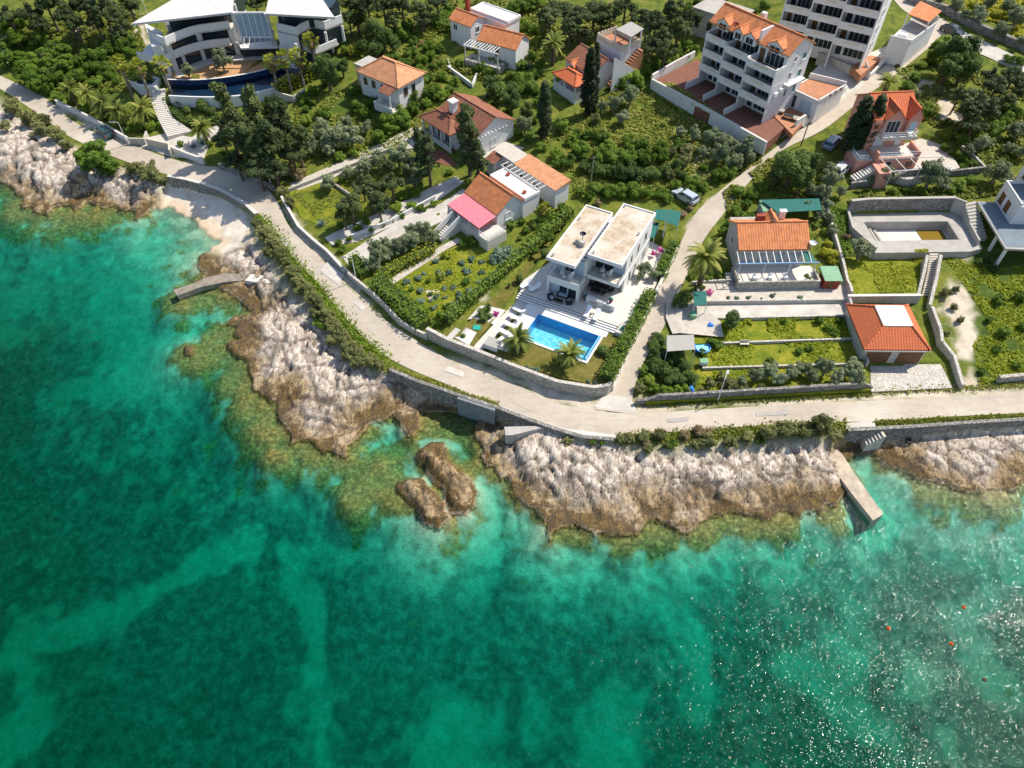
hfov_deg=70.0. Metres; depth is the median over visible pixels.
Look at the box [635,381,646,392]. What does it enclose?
tamarisk
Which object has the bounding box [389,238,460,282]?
garden path
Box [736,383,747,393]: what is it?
tamarisk
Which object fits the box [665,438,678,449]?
shrub
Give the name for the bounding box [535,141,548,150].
shrub
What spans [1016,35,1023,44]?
olive tree
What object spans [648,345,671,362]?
shrub
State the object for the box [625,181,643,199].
shrub
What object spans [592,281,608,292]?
dining table
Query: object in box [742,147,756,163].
olive tree
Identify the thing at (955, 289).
tamarisk
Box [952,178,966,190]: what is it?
shrub
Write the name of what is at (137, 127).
shrub
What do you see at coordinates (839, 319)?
shrub
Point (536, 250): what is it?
shrub
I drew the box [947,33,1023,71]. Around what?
track
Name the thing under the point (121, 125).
shrub
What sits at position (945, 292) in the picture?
tamarisk
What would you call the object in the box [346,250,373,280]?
hedge
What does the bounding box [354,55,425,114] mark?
hip roofed house
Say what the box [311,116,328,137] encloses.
olive tree
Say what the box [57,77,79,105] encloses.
date palm
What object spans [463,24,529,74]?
pergola house
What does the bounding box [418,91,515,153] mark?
brown roofed house
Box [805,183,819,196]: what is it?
olive tree
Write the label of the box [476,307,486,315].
shrub
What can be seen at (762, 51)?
balcony door
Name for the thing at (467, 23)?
annexe house
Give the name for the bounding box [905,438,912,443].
tyre
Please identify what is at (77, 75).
shrub
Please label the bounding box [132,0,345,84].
modern villa
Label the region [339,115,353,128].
olive tree
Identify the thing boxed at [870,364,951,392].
forecourt
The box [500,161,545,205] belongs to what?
pergola
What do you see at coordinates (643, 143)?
shrub
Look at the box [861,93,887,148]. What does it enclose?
cypress
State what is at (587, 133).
shrub
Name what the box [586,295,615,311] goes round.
serving wall
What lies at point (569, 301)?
armchair
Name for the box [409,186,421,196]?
shrub
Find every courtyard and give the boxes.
[429,148,456,166]
[484,142,522,162]
[781,46,886,137]
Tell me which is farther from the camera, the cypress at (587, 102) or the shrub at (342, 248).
the cypress at (587, 102)
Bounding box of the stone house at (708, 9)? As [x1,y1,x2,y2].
[690,0,754,38]
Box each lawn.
[191,74,199,78]
[246,60,263,71]
[290,177,371,226]
[453,225,564,346]
[488,342,607,384]
[588,333,618,368]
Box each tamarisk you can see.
[0,120,10,130]
[1,96,21,113]
[15,110,37,126]
[29,121,45,135]
[34,113,52,124]
[43,125,65,139]
[57,138,74,148]
[121,161,144,173]
[137,159,161,182]
[155,176,166,185]
[250,219,265,227]
[254,224,276,240]
[261,247,274,257]
[264,235,283,248]
[273,247,288,258]
[275,186,287,196]
[279,257,291,267]
[282,196,294,207]
[283,264,301,277]
[290,272,308,288]
[293,284,303,294]
[299,282,314,293]
[303,290,323,303]
[308,308,319,321]
[312,296,324,309]
[317,304,335,321]
[324,333,338,345]
[325,316,339,326]
[326,323,346,335]
[334,332,350,345]
[339,348,351,361]
[340,340,357,354]
[348,354,360,368]
[352,345,363,355]
[358,351,374,366]
[367,357,379,367]
[374,360,384,371]
[561,436,573,446]
[591,112,600,124]
[615,435,624,444]
[625,432,634,442]
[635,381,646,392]
[636,428,649,442]
[644,443,652,455]
[652,428,667,439]
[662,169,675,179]
[662,442,670,448]
[668,147,676,157]
[677,153,691,166]
[680,143,694,155]
[689,438,704,449]
[698,431,717,447]
[704,377,716,388]
[716,371,729,383]
[722,377,737,389]
[723,434,738,447]
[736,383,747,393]
[742,430,754,445]
[759,424,776,440]
[775,420,797,437]
[791,421,816,438]
[811,413,833,437]
[830,427,844,441]
[939,287,952,298]
[944,330,951,334]
[950,303,958,310]
[952,286,959,292]
[956,315,964,322]
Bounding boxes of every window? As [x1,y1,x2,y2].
[403,87,408,96]
[411,83,415,93]
[445,134,449,144]
[453,23,457,30]
[490,137,496,147]
[505,211,511,220]
[706,22,711,30]
[718,22,726,30]
[734,31,741,39]
[740,254,753,262]
[745,36,753,45]
[756,254,768,262]
[769,44,780,54]
[772,254,784,261]
[787,253,800,261]
[796,68,801,77]
[801,51,807,59]
[872,122,879,129]
[904,161,912,166]
[908,122,917,130]
[997,191,1005,205]
[1002,199,1010,213]
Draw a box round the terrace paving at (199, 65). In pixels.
[174,55,281,77]
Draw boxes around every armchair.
[547,292,554,300]
[566,298,572,304]
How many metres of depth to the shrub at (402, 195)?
116.79 m
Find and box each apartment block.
[685,2,846,122]
[779,0,940,68]
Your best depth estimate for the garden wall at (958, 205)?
110.34 m
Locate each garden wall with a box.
[54,99,128,142]
[128,131,148,144]
[170,146,204,164]
[217,162,274,190]
[274,89,304,101]
[280,196,344,273]
[288,148,387,191]
[334,183,358,201]
[347,271,427,339]
[348,195,435,237]
[447,65,476,87]
[612,247,678,390]
[635,382,872,405]
[650,51,695,84]
[650,78,767,154]
[691,278,730,284]
[794,85,847,126]
[815,52,851,74]
[824,207,853,293]
[846,209,876,258]
[847,298,869,367]
[849,166,984,188]
[864,58,886,79]
[950,197,967,214]
[961,145,985,170]
[962,215,980,245]
[995,373,1023,383]
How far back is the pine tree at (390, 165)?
117.19 m
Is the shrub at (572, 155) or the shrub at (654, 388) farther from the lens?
the shrub at (572, 155)
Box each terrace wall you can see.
[696,314,844,320]
[702,362,863,369]
[707,298,846,304]
[723,337,852,344]
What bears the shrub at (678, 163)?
on the ground at (258, 524)
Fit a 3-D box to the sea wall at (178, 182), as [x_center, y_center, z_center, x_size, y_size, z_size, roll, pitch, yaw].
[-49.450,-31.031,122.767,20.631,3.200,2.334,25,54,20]
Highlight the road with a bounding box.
[0,76,1023,434]
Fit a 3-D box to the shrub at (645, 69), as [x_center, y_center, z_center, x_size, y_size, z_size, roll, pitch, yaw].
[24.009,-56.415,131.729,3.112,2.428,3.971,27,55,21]
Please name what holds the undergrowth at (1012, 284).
on the ground at (258, 524)
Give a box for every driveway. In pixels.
[325,176,462,244]
[344,189,464,266]
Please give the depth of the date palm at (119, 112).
130.76 m
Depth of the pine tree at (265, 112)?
121.84 m
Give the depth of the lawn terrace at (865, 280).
104.12 m
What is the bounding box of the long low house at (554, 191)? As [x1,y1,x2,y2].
[486,144,570,207]
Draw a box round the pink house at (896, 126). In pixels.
[844,90,951,188]
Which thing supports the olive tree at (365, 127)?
on the ground at (258, 524)
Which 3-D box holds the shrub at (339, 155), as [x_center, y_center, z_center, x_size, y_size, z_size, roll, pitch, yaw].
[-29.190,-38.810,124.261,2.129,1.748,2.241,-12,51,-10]
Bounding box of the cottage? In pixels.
[724,208,820,289]
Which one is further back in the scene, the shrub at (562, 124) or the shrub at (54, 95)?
the shrub at (54, 95)
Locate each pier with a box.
[174,273,269,300]
[829,449,883,531]
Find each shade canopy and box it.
[650,222,658,251]
[654,209,667,236]
[663,209,680,237]
[664,335,694,362]
[690,291,706,312]
[757,198,821,220]
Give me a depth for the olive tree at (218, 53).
135.20 m
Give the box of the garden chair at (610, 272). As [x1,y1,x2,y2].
[606,269,613,277]
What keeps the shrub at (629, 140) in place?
on the ground at (258, 524)
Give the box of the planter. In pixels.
[615,318,630,336]
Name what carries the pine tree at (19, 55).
on the ground at (258, 524)
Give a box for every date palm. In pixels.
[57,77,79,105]
[74,82,96,110]
[89,89,114,119]
[103,98,131,125]
[126,94,158,125]
[190,116,215,141]
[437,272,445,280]
[501,321,533,354]
[541,29,564,65]
[553,338,586,369]
[682,237,726,287]
[877,71,900,91]
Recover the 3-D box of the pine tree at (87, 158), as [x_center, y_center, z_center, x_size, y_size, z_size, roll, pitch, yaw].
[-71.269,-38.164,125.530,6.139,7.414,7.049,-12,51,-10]
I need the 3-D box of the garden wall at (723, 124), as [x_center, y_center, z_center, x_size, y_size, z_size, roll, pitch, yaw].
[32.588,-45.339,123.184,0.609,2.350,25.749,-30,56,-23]
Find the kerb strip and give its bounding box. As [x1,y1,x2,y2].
[501,406,615,436]
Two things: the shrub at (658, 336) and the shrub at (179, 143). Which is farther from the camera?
the shrub at (179, 143)
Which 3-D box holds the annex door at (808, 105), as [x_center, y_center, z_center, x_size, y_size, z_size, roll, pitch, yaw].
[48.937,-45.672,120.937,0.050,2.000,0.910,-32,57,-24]
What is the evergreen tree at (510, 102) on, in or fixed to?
on the ground at (258, 524)
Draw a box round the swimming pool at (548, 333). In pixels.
[526,313,602,363]
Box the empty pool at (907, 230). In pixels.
[863,221,959,240]
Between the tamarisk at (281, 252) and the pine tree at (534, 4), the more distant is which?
the pine tree at (534, 4)
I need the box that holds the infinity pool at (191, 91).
[168,63,298,107]
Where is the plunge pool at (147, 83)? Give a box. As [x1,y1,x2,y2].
[136,76,155,84]
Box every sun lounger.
[499,328,510,334]
[503,320,516,326]
[508,313,521,319]
[512,306,525,313]
[520,278,532,288]
[529,282,541,292]
[583,305,591,317]
[592,308,600,320]
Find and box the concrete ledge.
[504,426,543,443]
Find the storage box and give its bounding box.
[699,358,708,365]
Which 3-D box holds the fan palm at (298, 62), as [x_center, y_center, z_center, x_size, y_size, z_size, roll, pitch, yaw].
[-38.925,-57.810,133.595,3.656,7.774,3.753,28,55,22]
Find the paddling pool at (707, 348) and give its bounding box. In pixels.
[695,343,710,353]
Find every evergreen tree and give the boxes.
[308,53,338,91]
[334,57,348,77]
[347,7,366,33]
[357,38,367,53]
[360,17,379,41]
[367,40,383,58]
[376,26,392,50]
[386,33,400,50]
[482,74,502,87]
[485,81,506,106]
[502,88,520,117]
[504,81,518,94]
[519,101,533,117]
[724,309,739,328]
[765,163,784,184]
[771,150,810,187]
[792,165,815,196]
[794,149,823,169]
[932,41,945,55]
[937,52,963,86]
[940,35,972,71]
[954,50,982,85]
[964,35,983,54]
[969,56,983,77]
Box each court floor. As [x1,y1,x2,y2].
[656,59,784,152]
[895,138,959,186]
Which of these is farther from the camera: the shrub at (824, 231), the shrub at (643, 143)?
the shrub at (643, 143)
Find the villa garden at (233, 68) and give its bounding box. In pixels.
[172,52,281,78]
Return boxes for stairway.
[150,88,192,139]
[860,431,885,451]
[922,253,937,295]
[959,201,986,241]
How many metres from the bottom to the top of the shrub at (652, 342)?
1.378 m
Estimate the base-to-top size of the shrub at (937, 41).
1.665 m
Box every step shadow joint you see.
[517,296,614,331]
[518,294,614,328]
[519,292,616,326]
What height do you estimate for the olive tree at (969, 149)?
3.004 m
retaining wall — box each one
[426,327,613,396]
[845,294,921,303]
[847,196,955,212]
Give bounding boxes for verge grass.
[246,213,392,370]
[383,364,500,405]
[616,414,850,449]
[638,391,874,407]
[872,381,1023,396]
[873,412,1023,425]
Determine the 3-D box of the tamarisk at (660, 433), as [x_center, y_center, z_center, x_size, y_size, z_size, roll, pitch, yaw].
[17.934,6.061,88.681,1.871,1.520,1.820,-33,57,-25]
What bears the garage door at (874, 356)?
in the double garage
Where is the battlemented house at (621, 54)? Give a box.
[551,22,643,104]
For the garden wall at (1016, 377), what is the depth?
93.75 m
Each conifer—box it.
[208,81,239,154]
[237,121,265,177]
[239,83,267,150]
[267,94,292,164]
[412,126,423,168]
[415,133,440,185]
[455,101,481,176]
[468,138,489,176]
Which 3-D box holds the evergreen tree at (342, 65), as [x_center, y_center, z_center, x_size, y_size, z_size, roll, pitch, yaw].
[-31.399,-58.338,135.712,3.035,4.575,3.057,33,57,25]
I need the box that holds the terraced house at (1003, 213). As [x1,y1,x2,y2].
[977,166,1023,265]
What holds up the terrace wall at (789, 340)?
on the garden terrace at (761, 353)
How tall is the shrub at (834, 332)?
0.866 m
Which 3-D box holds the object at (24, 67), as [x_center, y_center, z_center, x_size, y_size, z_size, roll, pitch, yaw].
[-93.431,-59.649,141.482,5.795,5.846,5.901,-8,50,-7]
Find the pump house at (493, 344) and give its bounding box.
[483,336,500,351]
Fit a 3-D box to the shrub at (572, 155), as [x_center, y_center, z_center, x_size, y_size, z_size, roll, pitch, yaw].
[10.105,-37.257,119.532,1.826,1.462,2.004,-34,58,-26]
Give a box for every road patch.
[320,261,343,284]
[354,300,365,309]
[444,366,463,376]
[594,395,636,411]
[667,417,688,422]
[755,410,787,415]
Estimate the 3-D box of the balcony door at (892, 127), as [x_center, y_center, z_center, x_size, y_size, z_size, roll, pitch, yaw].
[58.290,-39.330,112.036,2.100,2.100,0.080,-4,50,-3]
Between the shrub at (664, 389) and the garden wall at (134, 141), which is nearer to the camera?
the shrub at (664, 389)
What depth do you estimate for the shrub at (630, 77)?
129.92 m
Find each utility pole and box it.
[590,156,597,181]
[800,122,809,145]
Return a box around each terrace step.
[516,297,614,333]
[517,295,615,330]
[518,293,616,329]
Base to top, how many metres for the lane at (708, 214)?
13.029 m
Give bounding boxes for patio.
[774,107,808,138]
[849,55,879,81]
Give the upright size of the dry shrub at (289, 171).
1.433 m
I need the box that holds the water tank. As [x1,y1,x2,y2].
[688,311,696,319]
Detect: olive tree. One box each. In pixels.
[180,62,195,78]
[211,47,232,72]
[304,135,321,154]
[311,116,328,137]
[319,122,343,147]
[320,137,334,155]
[320,173,335,189]
[337,164,353,179]
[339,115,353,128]
[341,125,364,146]
[349,156,372,175]
[359,119,370,134]
[363,255,381,272]
[366,237,387,264]
[370,149,387,167]
[379,236,388,246]
[382,241,398,259]
[386,142,411,168]
[390,237,407,253]
[400,229,421,247]
[401,156,420,175]
[403,223,415,232]
[405,170,423,186]
[413,221,430,242]
[424,229,439,244]
[515,116,532,133]
[596,100,609,112]
[608,95,624,113]
[615,109,629,124]
[619,84,639,106]
[636,261,652,275]
[636,269,643,280]
[648,269,661,279]
[676,125,686,136]
[690,124,701,142]
[697,145,710,157]
[703,127,719,147]
[710,142,730,163]
[717,132,735,150]
[724,151,743,168]
[729,140,750,154]
[737,374,746,384]
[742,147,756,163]
[743,135,755,149]
[747,369,762,382]
[759,361,778,379]
[770,371,790,384]
[786,363,800,378]
[796,361,815,375]
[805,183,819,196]
[809,369,819,382]
[812,205,824,219]
[814,184,832,200]
[817,358,835,376]
[818,168,844,189]
[820,198,834,207]
[823,161,840,172]
[824,211,836,224]
[827,223,839,235]
[829,367,844,383]
[836,186,847,197]
[843,361,854,376]
[848,368,866,385]
[849,356,863,369]
[850,237,874,260]
[866,175,874,183]
[876,166,899,181]
[914,91,920,99]
[920,160,948,189]
[935,86,945,95]
[936,176,952,189]
[950,0,965,9]
[960,9,972,18]
[961,143,975,155]
[970,134,989,153]
[971,3,988,23]
[983,0,997,8]
[983,158,1012,183]
[984,136,996,148]
[992,20,1013,40]
[999,0,1020,13]
[1001,142,1014,152]
[1005,121,1023,139]
[1006,6,1023,26]
[1006,173,1017,179]
[1011,145,1023,157]
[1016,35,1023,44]
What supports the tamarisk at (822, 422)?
on the ground at (258, 524)
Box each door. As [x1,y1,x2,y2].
[495,47,498,57]
[540,186,543,198]
[559,285,567,293]
[565,266,574,271]
[568,288,575,298]
[595,261,613,270]
[722,31,734,40]
[731,89,737,95]
[735,74,741,81]
[736,40,741,47]
[738,59,745,66]
[742,42,758,53]
[753,104,764,112]
[754,70,759,76]
[757,89,768,98]
[758,47,765,61]
[761,73,772,83]
[765,51,784,68]
[786,12,792,20]
[791,95,796,107]
[792,13,807,24]
[797,0,812,8]
[798,98,805,111]
[804,101,811,113]
[811,20,817,29]
[813,38,831,49]
[816,4,822,12]
[818,22,836,33]
[823,5,842,17]
[826,281,833,288]
[834,45,841,53]
[839,29,847,38]
[842,47,863,59]
[845,13,852,22]
[847,31,869,43]
[850,0,857,5]
[853,15,875,27]
[859,0,881,10]
[863,351,892,362]
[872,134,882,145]
[883,121,901,133]
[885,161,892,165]
[893,352,924,364]
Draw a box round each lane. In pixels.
[290,125,438,189]
[596,0,948,413]
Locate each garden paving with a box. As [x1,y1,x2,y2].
[447,328,476,344]
[467,306,504,324]
[666,299,723,336]
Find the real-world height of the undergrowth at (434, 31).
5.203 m
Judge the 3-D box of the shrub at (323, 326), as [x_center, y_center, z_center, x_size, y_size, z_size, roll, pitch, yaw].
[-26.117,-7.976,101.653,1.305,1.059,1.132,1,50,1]
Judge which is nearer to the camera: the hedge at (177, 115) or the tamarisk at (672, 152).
the tamarisk at (672, 152)
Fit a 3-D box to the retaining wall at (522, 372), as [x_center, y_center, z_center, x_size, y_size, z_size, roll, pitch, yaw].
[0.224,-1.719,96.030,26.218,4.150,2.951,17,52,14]
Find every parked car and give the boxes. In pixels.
[94,125,114,139]
[671,187,699,205]
[821,134,842,150]
[834,161,850,176]
[939,22,965,36]
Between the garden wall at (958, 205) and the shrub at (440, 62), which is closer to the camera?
the garden wall at (958, 205)
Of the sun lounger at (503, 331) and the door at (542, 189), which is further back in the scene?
the door at (542, 189)
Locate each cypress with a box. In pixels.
[536,80,552,139]
[580,47,596,115]
[590,42,600,111]
[839,95,874,154]
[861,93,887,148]
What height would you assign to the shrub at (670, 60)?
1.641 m
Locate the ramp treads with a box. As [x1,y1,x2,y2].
[478,309,517,343]
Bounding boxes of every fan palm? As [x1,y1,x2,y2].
[108,53,133,97]
[127,57,151,97]
[150,53,171,92]
[261,53,279,84]
[276,47,293,91]
[289,46,307,86]
[301,31,318,77]
[534,205,547,218]
[540,201,551,216]
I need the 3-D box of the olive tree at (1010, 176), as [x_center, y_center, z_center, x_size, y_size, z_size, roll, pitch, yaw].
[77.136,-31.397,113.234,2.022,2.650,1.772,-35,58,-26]
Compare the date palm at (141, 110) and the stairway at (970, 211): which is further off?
the date palm at (141, 110)
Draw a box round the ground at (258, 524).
[0,0,1023,767]
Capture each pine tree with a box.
[0,4,23,29]
[0,37,15,52]
[5,27,29,47]
[11,50,27,62]
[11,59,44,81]
[14,2,43,30]
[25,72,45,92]
[26,12,50,40]
[26,47,56,67]
[28,28,48,46]
[34,0,62,32]
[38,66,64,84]
[44,38,71,56]
[51,53,75,70]
[53,0,78,41]
[63,14,84,44]
[68,0,95,29]
[73,138,113,171]
[83,0,116,36]
[85,11,105,40]
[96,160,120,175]
[105,4,130,31]
[111,26,127,39]
[118,0,140,21]
[211,131,233,155]
[221,149,244,180]
[222,112,256,150]
[243,153,271,191]
[248,0,263,11]
[252,118,284,179]
[252,143,276,182]
[260,95,289,121]
[264,158,288,186]
[274,141,306,171]
[279,124,311,167]
[334,209,350,229]
[335,192,362,226]
[339,0,360,27]
[341,9,357,36]
[351,174,371,201]
[353,180,386,213]
[358,0,377,17]
[367,190,390,220]
[374,0,394,26]
[377,159,395,173]
[380,172,404,203]
[385,10,401,27]
[391,0,410,21]
[406,0,431,27]
[413,13,430,32]
[428,0,447,14]
[503,2,521,13]
[515,0,530,12]
[529,0,542,9]
[536,6,561,39]
[543,0,563,17]
[553,1,572,33]
[561,17,581,49]
[566,5,594,43]
[576,26,594,44]
[584,0,607,31]
[595,16,609,32]
[600,2,622,28]
[613,0,638,25]
[629,8,649,34]
[637,19,651,40]
[640,34,661,63]
[644,9,670,35]
[651,26,673,59]
[654,38,678,67]
[662,0,685,23]
[667,16,692,55]
[678,8,703,39]
[947,86,966,114]
[956,99,982,131]
[960,116,989,136]
[964,87,990,117]
[977,97,1000,123]
[980,67,999,93]
[983,76,1007,97]
[996,91,1017,116]
[1000,65,1023,95]
[1011,81,1023,100]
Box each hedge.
[162,90,220,126]
[271,62,315,92]
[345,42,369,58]
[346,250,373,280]
[367,268,434,335]
[376,242,437,278]
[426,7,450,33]
[440,204,576,325]
[599,287,656,384]
[656,236,681,281]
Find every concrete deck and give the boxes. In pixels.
[851,215,875,258]
[852,212,947,221]
[872,240,969,259]
[948,212,981,256]
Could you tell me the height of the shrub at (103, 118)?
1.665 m
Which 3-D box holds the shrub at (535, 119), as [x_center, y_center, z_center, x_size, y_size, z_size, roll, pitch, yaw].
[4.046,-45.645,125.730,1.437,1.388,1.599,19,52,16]
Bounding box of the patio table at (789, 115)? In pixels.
[783,113,793,120]
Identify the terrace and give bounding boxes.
[520,242,666,328]
[646,366,869,404]
[675,319,849,344]
[696,282,846,299]
[698,303,845,316]
[702,341,860,366]
[845,256,918,293]
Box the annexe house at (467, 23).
[448,0,520,49]
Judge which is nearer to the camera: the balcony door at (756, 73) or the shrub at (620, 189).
the shrub at (620, 189)
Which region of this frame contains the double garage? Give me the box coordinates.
[844,303,931,364]
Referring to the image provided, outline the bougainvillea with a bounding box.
[705,288,713,294]
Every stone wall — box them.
[906,0,1023,51]
[917,255,928,293]
[926,255,942,308]
[927,306,944,346]
[938,342,964,388]
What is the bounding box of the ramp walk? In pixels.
[474,300,526,350]
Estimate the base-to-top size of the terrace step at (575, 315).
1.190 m
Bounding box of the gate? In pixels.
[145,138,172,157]
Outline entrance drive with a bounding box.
[138,125,218,158]
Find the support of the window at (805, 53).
in the apartment block at (755, 62)
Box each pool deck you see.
[129,73,161,94]
[498,334,512,351]
[508,303,540,331]
[538,308,608,337]
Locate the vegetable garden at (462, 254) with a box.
[395,243,508,319]
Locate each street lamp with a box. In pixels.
[109,121,127,144]
[341,256,355,276]
[717,370,729,400]
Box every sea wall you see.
[167,174,257,216]
[388,367,614,443]
[844,417,1023,442]
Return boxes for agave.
[317,219,325,226]
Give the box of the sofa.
[557,290,568,298]
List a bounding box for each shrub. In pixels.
[0,19,11,34]
[0,49,17,69]
[5,17,27,29]
[38,80,55,94]
[47,68,63,83]
[50,91,63,100]
[64,68,87,82]
[66,95,78,104]
[67,55,83,65]
[76,100,91,111]
[79,48,97,58]
[82,61,95,75]
[87,76,100,86]
[89,46,111,60]
[92,60,111,75]
[92,75,103,82]
[99,110,109,121]
[102,37,128,53]
[103,71,116,80]
[111,77,121,84]
[115,117,127,127]
[118,33,136,47]
[122,47,139,58]
[122,124,131,132]
[132,122,143,131]
[143,120,155,130]
[155,120,161,128]
[177,140,183,146]
[182,105,190,113]
[195,99,208,112]
[205,106,215,115]
[285,165,294,176]
[290,168,306,180]
[297,91,311,103]
[301,105,308,111]
[301,114,311,125]
[307,85,318,95]
[308,98,316,105]
[311,318,324,327]
[314,106,331,118]
[319,323,326,329]
[334,151,346,160]
[334,239,342,244]
[336,221,344,228]
[337,244,346,252]
[340,45,349,54]
[348,84,359,94]
[348,147,359,156]
[350,99,367,112]
[352,224,363,231]
[357,107,371,119]
[361,216,371,224]
[366,96,378,109]
[369,129,386,142]
[379,111,394,128]
[383,122,399,134]
[384,49,399,60]
[388,24,398,34]
[389,201,401,211]
[391,104,408,117]
[394,27,414,41]
[395,111,410,127]
[397,189,410,199]
[397,211,404,218]
[400,18,413,30]
[400,57,412,65]
[402,278,410,284]
[405,45,418,58]
[406,201,418,210]
[407,101,419,114]
[408,37,417,45]
[408,90,418,103]
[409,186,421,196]
[414,54,427,65]
[414,274,421,280]
[416,64,424,70]
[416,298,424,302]
[417,204,427,211]
[417,287,423,293]
[419,97,431,107]
[420,40,433,49]
[420,83,437,100]
[423,75,428,90]
[424,71,433,80]
[425,50,435,60]
[429,63,436,69]
[429,200,437,206]
[432,82,441,91]
[433,42,445,53]
[435,72,447,81]
[435,311,443,317]
[435,319,442,326]
[436,60,444,66]
[436,89,450,100]
[442,302,453,308]
[444,4,451,10]
[444,85,455,93]
[445,269,452,275]
[446,168,454,173]
[449,76,460,86]
[455,59,464,66]
[456,291,462,298]
[458,240,468,248]
[460,277,469,284]
[462,267,471,274]
[466,235,478,245]
[474,60,485,69]
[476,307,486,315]
[479,313,491,321]
[482,65,495,74]
[483,303,490,312]
[489,101,500,109]
[489,254,498,264]
[493,246,508,258]
[501,245,511,253]
[502,109,513,116]
[505,71,515,79]
[506,219,515,228]
[513,71,536,91]
[513,127,521,134]
[515,59,527,68]
[516,274,523,282]
[518,217,525,223]
[519,18,530,30]
[522,226,530,233]
[523,134,532,140]
[526,49,538,60]
[526,80,540,94]
[528,24,539,32]
[531,68,539,77]
[531,220,540,228]
[532,114,537,122]
[533,247,539,253]
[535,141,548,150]
[535,224,544,232]
[536,34,544,41]
[536,59,544,67]
[537,215,547,224]
[540,248,549,256]
[545,233,556,241]
[546,210,556,219]
[550,146,563,159]
[551,158,563,166]
[554,118,571,133]
[557,202,566,209]
[560,157,575,167]
[566,134,578,145]
[568,151,579,159]
[570,140,590,159]
[571,127,581,138]
[575,187,584,196]
[578,159,591,173]
[581,128,593,139]
[585,190,594,200]
[586,181,602,193]
[590,160,611,177]
[590,437,595,444]
[592,144,608,163]
[593,129,609,141]
[594,198,601,206]
[597,345,609,355]
[600,182,615,198]
[601,139,615,149]
[604,147,624,165]
[609,163,628,181]
[611,182,627,198]
[615,76,627,88]
[618,144,637,164]
[622,133,635,146]
[624,160,644,182]
[625,68,640,81]
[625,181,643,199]
[633,76,645,87]
[635,137,650,149]
[636,148,656,166]
[638,63,652,76]
[638,185,653,196]
[638,364,649,375]
[639,373,654,384]
[640,166,660,180]
[642,54,651,62]
[646,55,660,69]
[646,337,659,353]
[646,357,672,377]
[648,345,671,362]
[648,383,659,393]
[650,331,664,345]
[651,140,667,152]
[652,186,669,197]
[656,148,669,163]
[659,163,671,176]
[660,367,686,386]
[660,385,673,392]
[661,194,673,202]
[663,351,674,367]
[664,55,676,65]
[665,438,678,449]
[669,44,682,55]
[669,157,686,169]
[669,179,681,189]
[671,292,692,308]
[673,350,685,364]
[673,385,683,392]
[674,137,687,149]
[674,168,689,180]
[677,357,692,373]
[679,52,689,57]
[679,210,687,216]
[679,430,689,440]
[680,38,692,49]
[681,384,690,391]
[683,184,693,190]
[683,370,699,386]
[684,1,692,9]
[685,175,700,188]
[686,204,693,210]
[688,44,699,53]
[688,272,695,279]
[691,424,705,437]
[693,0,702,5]
[698,181,708,192]
[699,163,709,171]
[699,348,707,356]
[705,275,713,282]
[705,427,713,434]
[710,168,726,182]
[710,340,723,348]
[715,271,725,278]
[717,227,727,235]
[722,162,737,178]
[723,217,729,227]
[728,205,743,216]
[732,184,745,197]
[741,199,752,206]
[744,211,755,216]
[746,187,761,199]
[753,7,759,13]
[755,435,765,444]
[757,180,770,189]
[759,0,771,8]
[766,356,773,362]
[780,317,787,322]
[795,346,803,354]
[804,273,813,279]
[806,346,813,350]
[811,221,820,227]
[815,316,823,323]
[819,247,838,258]
[820,228,828,234]
[823,239,832,247]
[824,323,832,331]
[826,256,838,264]
[828,327,839,336]
[836,317,842,322]
[841,233,850,239]
[889,187,898,194]
[901,80,916,91]
[902,186,910,192]
[909,72,921,82]
[916,187,925,196]
[917,61,927,67]
[922,102,935,114]
[926,49,937,58]
[929,55,945,65]
[930,37,943,46]
[939,143,950,151]
[940,34,951,41]
[940,128,956,140]
[944,117,953,125]
[945,185,955,194]
[948,149,958,156]
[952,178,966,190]
[953,150,966,160]
[956,133,970,145]
[959,163,967,168]
[964,124,982,136]
[964,174,978,185]
[965,158,978,166]
[967,0,981,8]
[974,258,982,264]
[978,367,986,374]
[982,255,993,262]
[985,316,995,323]
[988,264,998,272]
[989,120,1006,134]
[990,9,1005,19]
[992,344,1002,352]
[993,293,1007,304]
[997,110,1014,125]
[997,326,1012,338]
[1001,11,1008,21]
[1002,54,1016,62]
[1005,104,1023,116]
[1012,362,1021,368]
[1014,55,1023,65]
[1014,290,1023,300]
[1018,321,1023,330]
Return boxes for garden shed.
[757,200,778,216]
[819,266,842,288]
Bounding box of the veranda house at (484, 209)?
[434,168,539,251]
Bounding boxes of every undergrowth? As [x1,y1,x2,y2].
[5,8,152,92]
[287,77,441,168]
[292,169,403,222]
[358,0,549,83]
[397,248,498,316]
[542,81,761,194]
[551,16,678,79]
[694,315,868,391]
[723,157,825,216]
[829,205,851,255]
[847,183,1001,203]
[847,248,928,293]
[897,58,1023,165]
[943,0,1023,36]
[946,257,1023,384]
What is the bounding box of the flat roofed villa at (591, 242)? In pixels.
[546,203,655,302]
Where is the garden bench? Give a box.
[739,340,748,345]
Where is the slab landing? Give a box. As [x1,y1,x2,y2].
[846,420,874,428]
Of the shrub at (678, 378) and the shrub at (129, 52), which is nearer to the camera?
the shrub at (678, 378)
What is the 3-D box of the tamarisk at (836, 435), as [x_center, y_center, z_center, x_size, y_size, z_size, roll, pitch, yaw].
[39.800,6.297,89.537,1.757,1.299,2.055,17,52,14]

